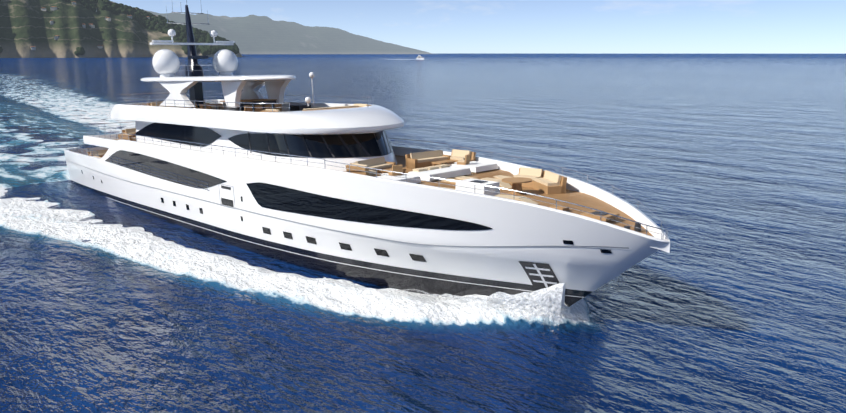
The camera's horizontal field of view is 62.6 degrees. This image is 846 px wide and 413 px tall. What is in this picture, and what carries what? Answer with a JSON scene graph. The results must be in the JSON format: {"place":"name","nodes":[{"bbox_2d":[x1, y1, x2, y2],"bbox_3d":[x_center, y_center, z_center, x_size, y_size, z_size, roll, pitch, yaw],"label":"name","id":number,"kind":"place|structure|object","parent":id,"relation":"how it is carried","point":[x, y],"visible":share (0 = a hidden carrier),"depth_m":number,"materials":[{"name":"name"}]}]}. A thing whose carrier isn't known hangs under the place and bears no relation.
{"place":"outdoors","nodes":[
{"label":"outdoors","id":0,"kind":"place"},
{"bbox_2d":[0,0,241,57],"bbox_3d":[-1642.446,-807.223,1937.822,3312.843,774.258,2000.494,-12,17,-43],"label":"headland terrain","id":1,"kind":"structure","parent":0,"point":[25,25],"depth_m":1992.85,"materials":[{"name":"green plant"}]},
{"bbox_2d":[31,2,157,49],"bbox_3d":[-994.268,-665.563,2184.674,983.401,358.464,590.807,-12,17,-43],"label":"headland buildings","id":2,"kind":"structure","parent":1,"relation":"on","point":[52,23],"depth_m":2015.45,"materials":[{"name":"white"}]},
{"bbox_2d":[30,2,148,46],"bbox_3d":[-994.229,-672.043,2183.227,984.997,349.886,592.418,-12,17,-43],"label":"headland roofs","id":3,"kind":"structure","parent":2,"relation":"on","point":[97,45],"depth_m":2016.69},
{"bbox_2d":[0,0,238,55],"bbox_3d":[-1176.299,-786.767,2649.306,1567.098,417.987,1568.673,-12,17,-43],"label":"headland trees","id":4,"kind":"object","parent":1,"relation":"on","point":[163,26],"visible":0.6,"depth_m":2266.46,"materials":[{"name":"green plant"}]},
{"bbox_2d":[136,122,220,146],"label":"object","id":5,"kind":"structure","parent":0,"point":[187,133],"depth_m":50.28,"materials":[{"name":"black glass"}]},
{"bbox_2d":[110,1,431,53],"bbox_3d":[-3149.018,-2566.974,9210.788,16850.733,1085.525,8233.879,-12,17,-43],"label":"ridge terrain","id":6,"kind":"structure","parent":0,"point":[252,34],"depth_m":9312.88,"materials":[{"name":"grey stone"}]},
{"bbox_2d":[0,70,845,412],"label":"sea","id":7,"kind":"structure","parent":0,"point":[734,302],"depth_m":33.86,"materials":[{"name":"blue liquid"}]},
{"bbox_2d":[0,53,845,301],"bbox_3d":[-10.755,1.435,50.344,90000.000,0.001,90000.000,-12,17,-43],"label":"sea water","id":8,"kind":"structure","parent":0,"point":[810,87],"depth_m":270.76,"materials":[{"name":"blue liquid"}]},
{"bbox_2d":[64,139,669,306],"bbox_3d":[-10.788,-0.326,49.991,10.100,8.200,60.000,-12,15,-43],"label":"yacht hull","id":9,"kind":"object","parent":8,"relation":"on","point":[581,272],"visible":0.58,"depth_m":35.43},
{"bbox_2d":[83,134,118,147],"bbox_3d":[-23.628,-6.139,62.217,9.898,0.730,8.890,-12,15,-43],"label":"deck overhang","id":10,"kind":"object","parent":9,"relation":"on","point":[106,141],"visible":0.19,"depth_m":60.35,"materials":[{"name":"white metal"}]},
{"bbox_2d":[105,150,226,188],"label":"window","id":11,"kind":"structure","parent":9,"relation":"on","point":[161,165],"depth_m":50.45,"materials":[{"name":"black glass"}]},
{"bbox_2d":[136,121,397,170],"bbox_3d":[-11.231,-4.924,49.445,7.900,2.350,26.200,-12,15,-43],"label":"superstructure","id":12,"kind":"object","parent":9,"relation":"on","point":[225,134],"depth_m":43.65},
{"bbox_2d":[110,99,403,133],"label":"upper deck","id":13,"kind":"structure","parent":12,"relation":"on","point":[358,119],"depth_m":41.90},
{"bbox_2d":[185,5,208,107],"bbox_3d":[-18.178,-11.670,55.268,1.300,8.400,2.300,-12,15,-43],"label":"yacht mast","id":14,"kind":"object","parent":13,"relation":"on","point":[196,92],"visible":0.85,"depth_m":55.00,"materials":[{"name":"black metal"}]},
{"bbox_2d":[166,0,216,76],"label":"antennas","id":15,"kind":"object","parent":14,"relation":"attached to","point":[185,23],"visible":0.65,"depth_m":54.58,"materials":[{"name":"black metal"}]},
{"bbox_2d":[159,80,289,107],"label":"roof supports","id":16,"kind":"object","parent":13,"relation":"on","point":[232,91],"visible":0.83,"depth_m":50.61,"materials":[{"name":"white metal"}]},
{"bbox_2d":[140,75,295,81],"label":"hardtop roof","id":17,"kind":"structure","parent":16,"relation":"on","point":[224,78],"depth_m":47.64,"materials":[{"name":"white paint"}]},
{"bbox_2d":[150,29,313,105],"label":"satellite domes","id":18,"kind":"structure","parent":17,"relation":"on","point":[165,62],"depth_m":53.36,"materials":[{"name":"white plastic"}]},
{"bbox_2d":[228,130,392,157],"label":"bridge windows","id":19,"kind":"structure","parent":12,"relation":"attached to","point":[316,145],"depth_m":40.66,"materials":[{"name":"black glass"}]},
{"bbox_2d":[248,130,391,157],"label":"window mullions","id":20,"kind":"object","parent":19,"relation":"attached to","point":[358,143],"visible":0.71,"depth_m":40.38,"materials":[{"name":"black metal"}]},
{"bbox_2d":[81,170,611,261],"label":"portholes","id":21,"kind":"object","parent":9,"relation":"in","point":[344,246],"visible":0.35,"depth_m":39.00,"materials":[{"name":"black glass"}]},
{"bbox_2d":[67,160,628,248],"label":"yacht hull lines","id":22,"kind":"object","parent":9,"relation":"attached to","point":[220,204],"visible":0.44,"depth_m":35.91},
{"bbox_2d":[87,99,619,220],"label":"yacht furniture frames","id":23,"kind":"structure","parent":9,"relation":"on","point":[516,183],"depth_m":36.23,"materials":[{"name":"brown wood"}]},
{"bbox_2d":[90,99,561,204],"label":"yacht furniture cushions","id":24,"kind":"object","parent":23,"relation":"on","point":[549,178],"visible":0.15,"depth_m":37.74,"materials":[{"name":"beige fabric"}]},
{"bbox_2d":[66,91,668,238],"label":"yacht rails","id":25,"kind":"object","parent":9,"relation":"attached to","point":[120,125],"visible":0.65,"depth_m":41.09,"materials":[{"name":"silver metal"}]},
{"bbox_2d":[246,182,491,229],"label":"hull window","id":26,"kind":"structure","parent":9,"relation":"on","point":[274,197],"depth_m":36.30,"materials":[{"name":"black glass"}]},
{"bbox_2d":[344,155,652,235],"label":"deck floor","id":27,"kind":"structure","parent":9,"relation":"on","point":[580,198],"depth_m":33.22,"materials":[{"name":"brown wood"}]},
{"bbox_2d":[375,161,499,195],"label":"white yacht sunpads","id":28,"kind":"object","parent":27,"relation":"on","point":[454,170],"visible":0.6,"depth_m":36.07,"materials":[{"name":"white fabric"}]},
{"bbox_2d":[519,261,558,287],"bbox_3d":[6.338,2.962,32.702,4.331,1.498,1.301,-12,15,-43],"label":"anchor recess","id":29,"kind":"object","parent":9,"relation":"on","point":[543,272],"visible":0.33,"depth_m":31.74,"materials":[{"name":"grey metal"}]},
{"bbox_2d":[525,264,556,287],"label":"yacht anchor bars","id":30,"kind":"object","parent":29,"relation":"in","point":[541,276],"visible":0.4,"depth_m":31.77,"materials":[{"name":"white metal"}]},
{"bbox_2d":[405,55,423,59],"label":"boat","id":31,"kind":"object","parent":8,"relation":"on","point":[419,57],"visible":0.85,"depth_m":1362.45,"materials":[{"name":"white paint"}]},
{"bbox_2d":[394,275,643,332],"bbox_3d":[4.429,3.691,34.779,12.068,2.474,10.720,-12,17,-43],"label":"bow spray","id":32,"kind":"object","parent":8,"relation":"on","point":[555,293],"visible":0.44,"depth_m":31.57,"materials":[{"name":"liquid"}]},
{"bbox_2d":[217,100,653,236],"bbox_3d":[-1.834,-3.167,39.948,6.800,5.187,32.350,-12,15,-43],"label":"dark yacht furniture","id":33,"kind":"object","parent":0,"point":[300,107],"visible":0.19,"depth_m":49.11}
]}

